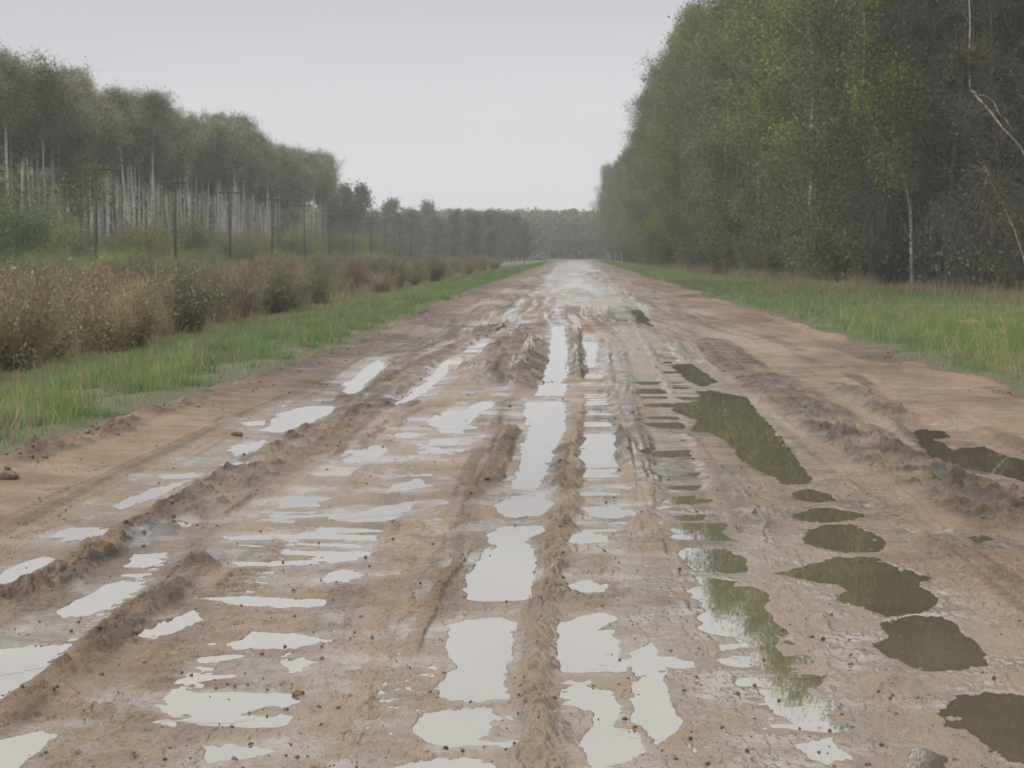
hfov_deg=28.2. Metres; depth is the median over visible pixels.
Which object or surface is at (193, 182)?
birch tree
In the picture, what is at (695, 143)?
leafy tree
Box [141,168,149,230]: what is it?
birch tree
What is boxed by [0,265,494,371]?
dry weeds
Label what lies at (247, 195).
wood tree
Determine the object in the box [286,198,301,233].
wood tree
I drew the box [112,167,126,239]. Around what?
birch tree
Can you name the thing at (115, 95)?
birch tree
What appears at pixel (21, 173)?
birch tree
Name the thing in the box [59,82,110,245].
birch tree
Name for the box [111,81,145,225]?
birch tree
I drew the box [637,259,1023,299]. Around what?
dry weeds
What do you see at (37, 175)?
birch tree
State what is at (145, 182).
birch tree
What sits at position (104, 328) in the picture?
thicket shrub
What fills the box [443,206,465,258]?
distant tree
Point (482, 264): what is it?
thicket shrub
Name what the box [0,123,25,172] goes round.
wood tree
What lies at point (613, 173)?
olive tree
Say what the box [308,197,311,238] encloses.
birch tree
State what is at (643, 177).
olive tree
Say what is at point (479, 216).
distant tree
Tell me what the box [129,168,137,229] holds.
birch tree
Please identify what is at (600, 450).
rut water
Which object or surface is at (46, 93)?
wood tree
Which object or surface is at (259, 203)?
birch tree
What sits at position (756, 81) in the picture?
leafy tree
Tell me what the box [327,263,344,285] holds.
thicket shrub
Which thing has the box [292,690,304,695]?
mud clod
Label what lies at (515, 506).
puddle
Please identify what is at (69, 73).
birch tree
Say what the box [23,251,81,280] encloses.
thicket shrub
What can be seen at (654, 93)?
leafy tree
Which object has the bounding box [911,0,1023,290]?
bare tree
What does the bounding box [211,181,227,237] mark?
birch tree
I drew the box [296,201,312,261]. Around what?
utility pole
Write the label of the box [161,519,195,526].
puddle
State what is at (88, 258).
young bush
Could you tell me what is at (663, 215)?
olive tree
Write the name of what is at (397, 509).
puddle
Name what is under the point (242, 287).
thicket shrub
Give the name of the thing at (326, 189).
wood tree
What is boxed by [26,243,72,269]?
young bush
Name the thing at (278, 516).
puddle
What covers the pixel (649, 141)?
leafy tree
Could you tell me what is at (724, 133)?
leafy tree
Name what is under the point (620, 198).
leafy tree
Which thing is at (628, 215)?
olive tree
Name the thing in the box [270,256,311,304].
thicket shrub
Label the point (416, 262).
thicket shrub
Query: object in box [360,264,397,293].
thicket shrub
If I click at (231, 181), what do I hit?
wood tree
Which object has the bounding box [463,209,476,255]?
distant tree
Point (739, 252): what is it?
understorey bush
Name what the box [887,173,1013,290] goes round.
bare bush
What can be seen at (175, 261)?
thicket shrub
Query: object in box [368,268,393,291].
thicket shrub
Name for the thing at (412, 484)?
puddle
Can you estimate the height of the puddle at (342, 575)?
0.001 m
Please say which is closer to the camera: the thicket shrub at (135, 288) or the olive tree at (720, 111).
the thicket shrub at (135, 288)
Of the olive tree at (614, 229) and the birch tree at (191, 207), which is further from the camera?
the olive tree at (614, 229)
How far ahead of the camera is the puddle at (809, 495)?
16.11 m
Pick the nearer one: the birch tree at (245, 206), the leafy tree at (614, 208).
the birch tree at (245, 206)
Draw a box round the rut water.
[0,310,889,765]
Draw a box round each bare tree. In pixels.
[811,0,963,279]
[822,0,968,233]
[839,0,1009,288]
[865,0,1006,262]
[903,7,1020,187]
[906,0,1023,196]
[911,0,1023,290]
[916,0,1023,281]
[941,0,1023,219]
[945,0,1022,179]
[978,3,1023,233]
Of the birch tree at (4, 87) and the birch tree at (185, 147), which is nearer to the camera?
the birch tree at (4, 87)
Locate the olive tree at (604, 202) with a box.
[600,186,614,259]
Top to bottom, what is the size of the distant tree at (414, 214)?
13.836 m
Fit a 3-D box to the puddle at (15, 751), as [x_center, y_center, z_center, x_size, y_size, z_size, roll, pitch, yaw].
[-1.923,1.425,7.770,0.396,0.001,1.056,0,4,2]
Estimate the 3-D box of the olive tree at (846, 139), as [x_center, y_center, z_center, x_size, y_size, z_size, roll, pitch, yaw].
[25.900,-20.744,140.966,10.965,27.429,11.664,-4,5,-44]
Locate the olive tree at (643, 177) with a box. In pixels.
[629,108,660,251]
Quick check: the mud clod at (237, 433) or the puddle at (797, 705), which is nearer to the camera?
the puddle at (797, 705)
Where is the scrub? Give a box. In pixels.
[403,253,548,261]
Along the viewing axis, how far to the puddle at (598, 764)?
7.67 m
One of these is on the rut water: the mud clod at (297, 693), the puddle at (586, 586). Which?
the puddle at (586, 586)
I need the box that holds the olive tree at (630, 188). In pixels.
[618,142,643,244]
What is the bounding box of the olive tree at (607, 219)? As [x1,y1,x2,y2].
[602,178,613,260]
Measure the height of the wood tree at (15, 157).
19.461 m
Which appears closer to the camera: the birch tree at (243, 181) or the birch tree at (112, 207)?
the birch tree at (112, 207)
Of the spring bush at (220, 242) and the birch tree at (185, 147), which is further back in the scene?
the birch tree at (185, 147)
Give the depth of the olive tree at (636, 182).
353.22 m
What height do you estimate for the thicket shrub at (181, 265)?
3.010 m
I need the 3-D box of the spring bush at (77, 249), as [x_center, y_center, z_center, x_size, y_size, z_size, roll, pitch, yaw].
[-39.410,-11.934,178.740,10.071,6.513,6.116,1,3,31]
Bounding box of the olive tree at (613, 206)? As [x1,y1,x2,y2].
[605,170,624,253]
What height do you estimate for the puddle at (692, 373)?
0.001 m
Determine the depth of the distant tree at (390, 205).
518.87 m
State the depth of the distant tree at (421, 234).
455.06 m
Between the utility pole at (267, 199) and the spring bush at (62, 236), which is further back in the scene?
the utility pole at (267, 199)
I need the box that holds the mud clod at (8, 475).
[0,471,18,479]
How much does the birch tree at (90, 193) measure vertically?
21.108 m
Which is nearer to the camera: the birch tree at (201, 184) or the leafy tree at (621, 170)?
the birch tree at (201, 184)
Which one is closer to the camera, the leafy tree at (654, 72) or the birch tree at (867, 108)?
the birch tree at (867, 108)
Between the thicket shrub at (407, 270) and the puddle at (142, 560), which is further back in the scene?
the thicket shrub at (407, 270)
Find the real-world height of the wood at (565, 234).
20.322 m
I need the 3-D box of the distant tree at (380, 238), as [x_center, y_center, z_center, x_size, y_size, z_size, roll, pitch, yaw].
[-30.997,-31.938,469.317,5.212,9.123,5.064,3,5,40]
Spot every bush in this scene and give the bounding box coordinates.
[0,168,88,262]
[0,242,40,270]
[3,238,46,262]
[5,199,87,261]
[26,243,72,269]
[35,212,117,261]
[54,243,98,269]
[65,254,93,269]
[69,244,136,269]
[76,245,119,258]
[78,210,190,262]
[102,213,195,258]
[133,238,168,258]
[143,204,220,255]
[202,214,240,264]
[213,223,274,264]
[228,215,277,257]
[265,220,313,257]
[274,227,333,255]
[287,217,342,257]
[314,219,360,255]
[323,225,372,253]
[358,225,393,256]
[617,237,633,262]
[646,225,677,266]
[677,244,690,267]
[695,221,747,273]
[702,213,773,274]
[729,235,759,274]
[731,234,760,271]
[745,237,774,276]
[756,226,788,277]
[767,229,809,276]
[774,195,839,279]
[778,231,801,276]
[785,206,870,282]
[825,202,888,282]
[843,171,932,281]
[852,193,940,289]
[858,185,977,288]
[877,167,963,281]
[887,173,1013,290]
[913,175,996,282]
[915,156,1023,295]
[925,159,1023,291]
[944,171,1012,277]
[954,154,1023,272]
[997,169,1023,260]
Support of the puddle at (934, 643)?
on the rut water
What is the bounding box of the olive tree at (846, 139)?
[805,0,875,268]
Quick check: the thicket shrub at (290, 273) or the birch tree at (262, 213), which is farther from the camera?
the birch tree at (262, 213)
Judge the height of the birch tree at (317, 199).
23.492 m
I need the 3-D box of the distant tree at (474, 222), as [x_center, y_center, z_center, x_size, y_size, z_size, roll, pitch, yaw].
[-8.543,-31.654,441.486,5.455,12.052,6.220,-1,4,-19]
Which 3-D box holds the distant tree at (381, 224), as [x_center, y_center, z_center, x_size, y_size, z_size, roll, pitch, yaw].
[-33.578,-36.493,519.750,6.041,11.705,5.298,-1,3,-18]
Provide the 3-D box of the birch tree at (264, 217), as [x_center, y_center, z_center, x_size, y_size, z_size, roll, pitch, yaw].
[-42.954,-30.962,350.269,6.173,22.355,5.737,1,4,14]
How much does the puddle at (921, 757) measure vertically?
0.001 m
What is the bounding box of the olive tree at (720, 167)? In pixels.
[671,0,770,248]
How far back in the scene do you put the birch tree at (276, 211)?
348.29 m
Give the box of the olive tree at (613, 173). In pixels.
[601,160,622,260]
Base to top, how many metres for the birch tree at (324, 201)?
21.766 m
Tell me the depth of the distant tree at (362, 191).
428.76 m
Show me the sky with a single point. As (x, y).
(477, 105)
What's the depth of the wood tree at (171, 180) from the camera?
275.68 m
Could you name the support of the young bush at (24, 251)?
on the ground at (1018, 391)
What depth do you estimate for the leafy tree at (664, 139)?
254.59 m
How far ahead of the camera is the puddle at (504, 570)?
12.43 m
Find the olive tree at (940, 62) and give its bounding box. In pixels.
[870,0,1007,175]
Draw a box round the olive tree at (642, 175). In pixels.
[620,59,661,253]
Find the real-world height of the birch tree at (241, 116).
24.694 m
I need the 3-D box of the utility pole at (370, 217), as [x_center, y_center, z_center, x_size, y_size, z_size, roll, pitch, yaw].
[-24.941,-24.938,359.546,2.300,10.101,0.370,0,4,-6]
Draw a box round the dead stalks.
[0,279,1023,443]
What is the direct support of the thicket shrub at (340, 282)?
on the ground at (1018, 391)
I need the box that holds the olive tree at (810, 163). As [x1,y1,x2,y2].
[757,0,861,254]
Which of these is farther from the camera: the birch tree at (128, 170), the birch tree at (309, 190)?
the birch tree at (309, 190)
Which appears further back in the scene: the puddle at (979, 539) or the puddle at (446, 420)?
the puddle at (446, 420)
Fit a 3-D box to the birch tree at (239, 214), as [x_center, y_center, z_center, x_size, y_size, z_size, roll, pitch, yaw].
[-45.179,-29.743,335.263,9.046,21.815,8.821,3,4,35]
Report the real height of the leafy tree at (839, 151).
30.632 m
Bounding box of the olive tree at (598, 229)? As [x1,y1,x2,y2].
[589,190,606,253]
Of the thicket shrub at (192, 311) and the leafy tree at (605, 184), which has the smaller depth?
the thicket shrub at (192, 311)
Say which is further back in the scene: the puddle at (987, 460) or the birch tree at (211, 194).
the birch tree at (211, 194)
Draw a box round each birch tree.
[0,33,60,215]
[0,42,22,146]
[0,50,35,240]
[0,69,11,133]
[16,143,31,225]
[17,155,44,215]
[20,67,60,216]
[20,133,27,225]
[22,125,37,212]
[38,80,67,235]
[39,73,97,229]
[51,56,101,253]
[54,65,73,232]
[55,163,69,225]
[57,69,124,250]
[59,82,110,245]
[67,91,122,252]
[83,160,110,230]
[85,85,104,236]
[85,159,119,233]
[93,96,122,244]
[96,98,136,236]
[97,77,146,242]
[97,101,133,240]
[106,162,136,242]
[108,170,109,233]
[110,176,115,241]
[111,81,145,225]
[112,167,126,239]
[116,166,137,233]
[117,112,163,243]
[117,157,136,224]
[123,109,148,233]
[126,85,183,242]
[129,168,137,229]
[132,138,172,230]
[132,159,145,235]
[137,180,155,216]
[138,107,175,237]
[139,121,180,245]
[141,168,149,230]
[144,107,170,232]
[148,147,172,223]
[158,179,160,230]
[160,182,173,231]
[161,112,178,230]
[162,109,207,241]
[164,126,208,232]
[165,105,212,234]
[166,98,184,231]
[166,189,168,237]
[173,166,193,223]
[177,191,178,234]
[183,159,193,232]
[185,168,197,224]
[185,174,214,230]
[191,165,207,242]
[191,190,192,223]
[199,124,214,234]
[199,186,207,227]
[201,104,239,231]
[202,116,241,233]
[204,184,224,234]
[210,176,228,227]
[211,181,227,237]
[214,190,215,233]
[219,125,249,236]
[221,119,264,240]
[221,184,226,235]
[221,187,232,213]
[224,108,265,237]
[239,181,257,234]
[240,140,267,237]
[241,120,263,238]
[241,145,266,230]
[251,130,277,243]
[252,193,261,245]
[254,194,264,235]
[258,185,265,230]
[259,138,287,238]
[263,198,265,246]
[269,132,303,236]
[272,142,298,228]
[275,146,289,240]
[288,144,308,241]
[292,163,329,230]
[293,146,306,234]
[295,147,326,230]
[296,168,323,231]
[300,208,301,229]
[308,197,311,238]
[309,167,338,228]
[312,154,333,235]
[313,162,338,231]
[315,153,329,240]
[316,151,348,231]
[830,0,950,283]
[920,0,1023,184]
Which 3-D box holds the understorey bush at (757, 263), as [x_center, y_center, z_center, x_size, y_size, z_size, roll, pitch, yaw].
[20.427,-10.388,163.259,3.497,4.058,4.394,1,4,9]
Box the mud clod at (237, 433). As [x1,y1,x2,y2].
[231,431,242,435]
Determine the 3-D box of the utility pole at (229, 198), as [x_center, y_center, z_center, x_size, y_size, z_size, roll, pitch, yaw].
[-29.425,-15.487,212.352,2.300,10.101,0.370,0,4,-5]
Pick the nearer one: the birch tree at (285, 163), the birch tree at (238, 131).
the birch tree at (238, 131)
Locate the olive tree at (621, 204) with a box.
[608,152,632,240]
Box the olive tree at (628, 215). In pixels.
[620,138,644,246]
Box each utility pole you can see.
[80,161,109,266]
[162,176,186,260]
[218,187,239,261]
[262,195,280,254]
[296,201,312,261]
[322,206,336,259]
[345,211,359,256]
[364,214,376,256]
[382,217,390,256]
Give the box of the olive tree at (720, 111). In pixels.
[696,4,765,232]
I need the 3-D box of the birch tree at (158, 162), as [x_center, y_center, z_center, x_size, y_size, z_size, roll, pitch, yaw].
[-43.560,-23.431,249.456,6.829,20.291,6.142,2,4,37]
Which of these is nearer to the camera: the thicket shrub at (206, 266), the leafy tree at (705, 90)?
the thicket shrub at (206, 266)
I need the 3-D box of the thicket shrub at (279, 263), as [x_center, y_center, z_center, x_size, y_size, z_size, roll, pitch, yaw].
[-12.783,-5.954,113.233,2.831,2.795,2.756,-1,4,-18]
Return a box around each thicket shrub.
[0,242,95,372]
[0,251,70,297]
[0,252,96,363]
[0,254,55,302]
[0,259,29,278]
[0,264,47,330]
[2,255,72,290]
[17,253,83,278]
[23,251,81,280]
[32,272,110,349]
[41,254,96,276]
[57,258,120,288]
[57,266,143,353]
[59,247,181,350]
[75,263,150,292]
[91,267,172,337]
[96,254,152,285]
[100,247,186,321]
[100,264,179,335]
[101,255,182,315]
[120,261,183,322]
[125,256,165,272]
[133,253,176,270]
[143,253,201,275]
[154,254,240,334]
[156,256,195,269]
[161,256,225,274]
[162,255,232,305]
[163,256,219,284]
[179,262,239,307]
[180,256,252,324]
[181,257,224,278]
[186,261,222,288]
[201,257,284,318]
[215,267,247,298]
[223,266,272,315]
[240,265,291,311]
[248,261,271,305]
[252,265,299,314]
[257,257,315,308]
[261,255,318,301]
[261,256,300,271]
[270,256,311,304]
[298,263,331,291]
[300,267,342,304]
[302,255,342,280]
[307,265,339,294]
[325,269,354,296]
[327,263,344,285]
[331,257,375,288]
[334,259,366,293]
[342,256,370,290]
[359,257,385,269]
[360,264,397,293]
[362,259,387,287]
[365,262,390,289]
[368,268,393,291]
[370,258,395,274]
[380,258,409,283]
[387,256,411,268]
[390,258,414,280]
[391,266,412,287]
[404,256,426,269]
[405,262,429,282]
[405,263,423,285]
[413,258,433,280]
[419,253,448,277]
[419,259,444,281]
[423,255,457,277]
[427,254,450,278]
[437,256,453,276]
[449,254,469,274]
[449,257,459,274]
[457,254,480,274]
[473,253,489,269]
[474,254,490,269]
[486,253,504,268]
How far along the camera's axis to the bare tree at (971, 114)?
115.55 m
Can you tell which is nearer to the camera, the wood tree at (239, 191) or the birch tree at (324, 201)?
the wood tree at (239, 191)
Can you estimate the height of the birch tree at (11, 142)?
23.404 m
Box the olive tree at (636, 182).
[625,112,647,234]
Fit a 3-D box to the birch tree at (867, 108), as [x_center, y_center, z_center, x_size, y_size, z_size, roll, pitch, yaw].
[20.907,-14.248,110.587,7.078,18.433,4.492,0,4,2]
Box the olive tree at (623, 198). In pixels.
[612,148,632,246]
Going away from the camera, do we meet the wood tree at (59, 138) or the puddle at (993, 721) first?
the puddle at (993, 721)
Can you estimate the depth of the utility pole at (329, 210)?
300.41 m
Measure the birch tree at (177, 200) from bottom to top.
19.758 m
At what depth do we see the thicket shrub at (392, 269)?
149.73 m
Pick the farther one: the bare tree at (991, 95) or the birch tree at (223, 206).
the birch tree at (223, 206)
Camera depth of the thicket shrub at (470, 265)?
234.25 m
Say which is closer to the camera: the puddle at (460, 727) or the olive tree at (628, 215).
the puddle at (460, 727)
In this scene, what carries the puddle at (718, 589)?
on the rut water
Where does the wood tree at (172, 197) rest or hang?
on the ground at (1018, 391)
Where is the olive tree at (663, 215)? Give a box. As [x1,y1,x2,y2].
[648,42,697,247]
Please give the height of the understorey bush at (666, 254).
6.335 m
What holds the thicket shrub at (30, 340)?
on the ground at (1018, 391)
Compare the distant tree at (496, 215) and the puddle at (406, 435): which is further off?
the distant tree at (496, 215)
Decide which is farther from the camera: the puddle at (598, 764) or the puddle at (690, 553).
the puddle at (690, 553)
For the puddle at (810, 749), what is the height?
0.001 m
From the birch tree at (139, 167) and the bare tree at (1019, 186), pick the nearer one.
the bare tree at (1019, 186)
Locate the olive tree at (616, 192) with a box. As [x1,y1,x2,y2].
[605,145,629,254]
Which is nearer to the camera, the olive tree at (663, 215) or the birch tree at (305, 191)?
the olive tree at (663, 215)
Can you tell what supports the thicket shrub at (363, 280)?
on the ground at (1018, 391)
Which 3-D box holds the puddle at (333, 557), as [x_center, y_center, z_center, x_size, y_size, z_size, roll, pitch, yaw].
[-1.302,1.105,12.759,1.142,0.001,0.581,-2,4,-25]
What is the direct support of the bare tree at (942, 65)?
on the ground at (1018, 391)
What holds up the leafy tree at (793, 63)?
on the ground at (1018, 391)
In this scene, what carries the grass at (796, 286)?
on the ground at (1018, 391)
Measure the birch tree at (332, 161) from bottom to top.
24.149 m
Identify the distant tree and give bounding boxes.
[310,197,343,242]
[322,179,366,240]
[343,179,381,240]
[365,208,382,228]
[372,227,388,252]
[376,197,403,241]
[376,218,387,252]
[381,231,392,256]
[386,210,414,258]
[396,233,409,260]
[402,211,416,256]
[403,207,428,257]
[410,227,430,258]
[418,197,439,256]
[424,215,449,257]
[429,214,447,255]
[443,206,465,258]
[445,222,464,258]
[454,209,464,222]
[460,210,484,256]
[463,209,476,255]
[466,210,487,256]
[477,208,504,258]
[484,232,496,258]
[486,225,506,257]
[491,207,506,252]
[492,210,503,253]
[500,210,512,262]
[502,226,518,261]
[503,211,527,263]
[510,228,526,261]
[513,224,533,263]
[517,219,538,262]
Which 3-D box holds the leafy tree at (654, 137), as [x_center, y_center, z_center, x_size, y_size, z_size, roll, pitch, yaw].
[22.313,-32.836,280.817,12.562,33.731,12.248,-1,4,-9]
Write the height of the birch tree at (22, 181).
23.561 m
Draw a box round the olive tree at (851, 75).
[801,0,963,213]
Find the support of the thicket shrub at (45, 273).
on the ground at (1018, 391)
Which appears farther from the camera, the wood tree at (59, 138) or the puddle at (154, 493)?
the wood tree at (59, 138)
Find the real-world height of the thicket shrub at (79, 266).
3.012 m
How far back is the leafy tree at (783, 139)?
142.75 m
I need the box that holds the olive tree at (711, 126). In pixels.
[686,5,754,231]
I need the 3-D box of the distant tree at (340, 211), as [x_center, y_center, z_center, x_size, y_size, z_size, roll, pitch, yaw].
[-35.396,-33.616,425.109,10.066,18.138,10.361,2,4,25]
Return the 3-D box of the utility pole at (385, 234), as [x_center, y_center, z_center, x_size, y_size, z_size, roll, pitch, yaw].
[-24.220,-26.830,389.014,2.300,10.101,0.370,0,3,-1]
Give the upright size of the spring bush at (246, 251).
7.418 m
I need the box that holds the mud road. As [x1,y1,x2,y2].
[0,259,1023,767]
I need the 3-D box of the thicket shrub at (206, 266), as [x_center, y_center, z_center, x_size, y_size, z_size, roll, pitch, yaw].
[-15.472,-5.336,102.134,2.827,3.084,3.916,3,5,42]
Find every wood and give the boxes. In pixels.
[0,153,322,255]
[296,206,618,260]
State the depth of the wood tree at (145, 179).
273.55 m
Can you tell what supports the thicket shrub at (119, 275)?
on the ground at (1018, 391)
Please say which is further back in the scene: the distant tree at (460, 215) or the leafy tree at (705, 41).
the distant tree at (460, 215)
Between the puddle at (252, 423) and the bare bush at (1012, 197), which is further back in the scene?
the bare bush at (1012, 197)
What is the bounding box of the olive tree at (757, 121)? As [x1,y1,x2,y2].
[727,0,824,264]
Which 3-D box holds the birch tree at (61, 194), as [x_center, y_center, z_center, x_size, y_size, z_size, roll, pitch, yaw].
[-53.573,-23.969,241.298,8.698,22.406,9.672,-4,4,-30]
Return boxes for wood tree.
[0,46,90,223]
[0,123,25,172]
[0,124,56,246]
[1,72,96,221]
[29,148,61,219]
[30,139,67,243]
[33,145,88,236]
[83,108,138,241]
[110,174,116,210]
[111,176,138,194]
[132,165,168,189]
[157,151,200,231]
[157,169,194,237]
[177,181,193,234]
[180,111,235,232]
[181,177,214,206]
[183,180,225,233]
[197,124,251,234]
[211,138,267,240]
[214,132,257,237]
[223,176,261,206]
[231,175,265,206]
[237,141,274,234]
[255,140,296,251]
[259,175,288,248]
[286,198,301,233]
[312,156,348,234]
[322,176,347,212]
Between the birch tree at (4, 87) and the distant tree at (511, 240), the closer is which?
the birch tree at (4, 87)
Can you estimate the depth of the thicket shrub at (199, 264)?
100.30 m
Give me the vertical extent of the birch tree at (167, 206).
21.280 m
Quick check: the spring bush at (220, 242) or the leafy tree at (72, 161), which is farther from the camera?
the spring bush at (220, 242)
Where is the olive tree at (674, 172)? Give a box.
[661,109,693,245]
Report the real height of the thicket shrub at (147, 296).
2.717 m
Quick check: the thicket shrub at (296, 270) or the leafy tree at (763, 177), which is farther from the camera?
the leafy tree at (763, 177)
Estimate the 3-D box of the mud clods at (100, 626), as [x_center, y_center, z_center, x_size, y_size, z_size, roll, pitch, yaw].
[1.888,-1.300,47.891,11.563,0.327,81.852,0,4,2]
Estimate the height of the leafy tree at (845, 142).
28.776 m
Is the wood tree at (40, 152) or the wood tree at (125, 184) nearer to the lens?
the wood tree at (40, 152)
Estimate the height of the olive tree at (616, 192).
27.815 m
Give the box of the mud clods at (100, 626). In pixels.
[0,294,1023,767]
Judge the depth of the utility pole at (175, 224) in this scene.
182.84 m
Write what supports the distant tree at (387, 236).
on the ground at (1018, 391)
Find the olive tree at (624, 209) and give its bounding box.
[611,142,637,250]
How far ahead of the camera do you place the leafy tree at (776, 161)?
149.28 m
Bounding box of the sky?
[0,0,721,249]
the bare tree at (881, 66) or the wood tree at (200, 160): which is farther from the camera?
the wood tree at (200, 160)
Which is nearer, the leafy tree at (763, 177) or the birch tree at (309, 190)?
the leafy tree at (763, 177)
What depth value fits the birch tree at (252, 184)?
315.62 m
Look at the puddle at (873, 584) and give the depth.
11.90 m
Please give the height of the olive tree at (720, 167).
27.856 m
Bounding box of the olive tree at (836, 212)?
[764,0,920,280]
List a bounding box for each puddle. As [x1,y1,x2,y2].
[0,556,54,583]
[0,643,71,675]
[0,730,57,767]
[57,527,109,541]
[57,579,146,617]
[113,480,188,509]
[122,552,167,570]
[136,610,202,638]
[153,692,304,722]
[159,472,200,479]
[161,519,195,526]
[191,596,326,607]
[202,743,283,763]
[207,631,332,649]
[220,460,256,465]
[221,532,346,541]
[226,440,268,456]
[231,551,370,567]
[242,421,263,425]
[260,405,334,432]
[262,511,365,520]
[265,496,325,510]
[280,653,318,672]
[321,569,363,582]
[341,450,384,463]
[342,359,385,393]
[342,500,415,516]
[384,479,433,493]
[386,432,426,437]
[389,706,514,746]
[394,756,495,767]
[395,358,455,404]
[406,617,517,702]
[426,410,478,429]
[462,526,545,600]
[494,496,555,517]
[511,401,566,490]
[534,383,567,396]
[542,326,568,381]
[554,612,617,672]
[559,680,646,762]
[568,529,607,543]
[568,579,609,592]
[581,506,635,517]
[583,343,599,367]
[583,761,621,767]
[609,643,694,748]
[663,495,706,503]
[667,390,812,484]
[668,364,717,386]
[672,514,707,520]
[678,548,732,558]
[689,577,748,600]
[713,619,820,678]
[715,599,772,620]
[756,683,846,732]
[775,556,938,620]
[779,737,854,764]
[792,489,835,502]
[793,507,865,524]
[802,524,885,552]
[872,616,987,671]
[905,746,947,767]
[906,426,1023,481]
[936,691,1023,763]
[967,535,994,543]
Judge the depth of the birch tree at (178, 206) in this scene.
318.81 m
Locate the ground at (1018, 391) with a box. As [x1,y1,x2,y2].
[0,258,1023,455]
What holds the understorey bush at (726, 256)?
on the ground at (1018, 391)
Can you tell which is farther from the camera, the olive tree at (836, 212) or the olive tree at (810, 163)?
the olive tree at (810, 163)
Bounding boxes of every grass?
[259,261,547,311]
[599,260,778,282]
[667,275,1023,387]
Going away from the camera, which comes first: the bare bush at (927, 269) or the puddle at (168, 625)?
the puddle at (168, 625)
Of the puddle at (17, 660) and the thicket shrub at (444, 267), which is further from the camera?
the thicket shrub at (444, 267)
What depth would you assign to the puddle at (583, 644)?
10.07 m
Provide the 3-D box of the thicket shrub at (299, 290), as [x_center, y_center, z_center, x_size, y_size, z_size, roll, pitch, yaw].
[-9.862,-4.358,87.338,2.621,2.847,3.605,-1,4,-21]
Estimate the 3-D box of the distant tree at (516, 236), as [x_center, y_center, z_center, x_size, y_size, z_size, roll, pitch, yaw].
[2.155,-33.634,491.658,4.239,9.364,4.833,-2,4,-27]
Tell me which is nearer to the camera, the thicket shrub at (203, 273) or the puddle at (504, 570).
the puddle at (504, 570)
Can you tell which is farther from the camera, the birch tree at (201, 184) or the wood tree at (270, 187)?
the wood tree at (270, 187)
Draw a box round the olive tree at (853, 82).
[822,2,937,241]
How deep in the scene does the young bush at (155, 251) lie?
202.26 m
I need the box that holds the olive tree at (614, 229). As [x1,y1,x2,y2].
[604,172,620,260]
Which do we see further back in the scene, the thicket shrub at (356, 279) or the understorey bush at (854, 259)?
the thicket shrub at (356, 279)
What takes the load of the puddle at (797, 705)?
on the rut water
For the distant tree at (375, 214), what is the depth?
630.01 m
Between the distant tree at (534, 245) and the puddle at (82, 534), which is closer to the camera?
the puddle at (82, 534)
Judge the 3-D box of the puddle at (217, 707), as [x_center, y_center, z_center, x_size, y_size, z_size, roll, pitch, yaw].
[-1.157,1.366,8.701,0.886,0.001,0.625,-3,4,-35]
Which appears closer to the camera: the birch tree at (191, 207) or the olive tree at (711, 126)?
the olive tree at (711, 126)
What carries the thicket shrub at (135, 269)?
on the ground at (1018, 391)
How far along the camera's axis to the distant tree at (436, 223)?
443.62 m
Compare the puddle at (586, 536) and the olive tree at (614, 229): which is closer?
the puddle at (586, 536)
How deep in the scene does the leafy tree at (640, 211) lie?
320.70 m
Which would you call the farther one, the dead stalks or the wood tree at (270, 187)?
the wood tree at (270, 187)
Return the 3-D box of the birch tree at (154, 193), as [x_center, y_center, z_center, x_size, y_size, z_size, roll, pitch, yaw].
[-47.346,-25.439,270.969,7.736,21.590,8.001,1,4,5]
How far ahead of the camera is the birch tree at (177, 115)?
281.59 m
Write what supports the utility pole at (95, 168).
on the ground at (1018, 391)
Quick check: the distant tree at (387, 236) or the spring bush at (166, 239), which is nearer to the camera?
the spring bush at (166, 239)
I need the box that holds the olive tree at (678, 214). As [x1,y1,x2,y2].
[652,36,703,243]
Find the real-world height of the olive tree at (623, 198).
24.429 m
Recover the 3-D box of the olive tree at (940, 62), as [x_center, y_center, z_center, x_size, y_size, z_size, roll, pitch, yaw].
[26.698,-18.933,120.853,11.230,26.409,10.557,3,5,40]
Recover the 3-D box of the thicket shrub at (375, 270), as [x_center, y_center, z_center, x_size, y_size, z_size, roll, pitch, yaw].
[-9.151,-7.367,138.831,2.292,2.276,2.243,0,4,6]
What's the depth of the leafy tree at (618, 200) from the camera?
484.98 m
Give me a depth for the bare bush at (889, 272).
112.71 m
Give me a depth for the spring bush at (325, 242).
335.98 m
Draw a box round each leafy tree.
[27,98,123,250]
[254,164,309,236]
[587,162,614,260]
[592,164,607,259]
[604,169,621,260]
[607,151,628,239]
[607,153,622,247]
[611,87,652,238]
[611,140,634,236]
[613,124,638,246]
[614,66,668,259]
[619,85,649,248]
[622,57,666,246]
[624,82,674,248]
[625,96,658,244]
[625,109,642,235]
[627,0,707,236]
[633,19,695,240]
[633,31,680,242]
[634,20,683,239]
[634,22,678,202]
[636,1,710,247]
[639,31,681,242]
[644,45,700,228]
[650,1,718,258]
[668,0,776,269]
[669,0,742,227]
[683,21,733,243]
[685,2,766,244]
[690,0,791,247]
[696,0,835,245]
[696,29,778,241]
[701,0,796,240]
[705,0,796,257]
[735,0,856,239]
[736,0,851,246]
[747,0,858,243]
[751,6,847,226]
[751,20,818,241]
[802,0,918,236]
[802,2,864,270]
[803,0,940,250]
[819,0,968,220]
[939,13,1020,169]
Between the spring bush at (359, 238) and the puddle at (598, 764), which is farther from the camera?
the spring bush at (359, 238)
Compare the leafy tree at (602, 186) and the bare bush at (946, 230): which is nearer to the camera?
the bare bush at (946, 230)
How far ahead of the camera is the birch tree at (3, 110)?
183.56 m

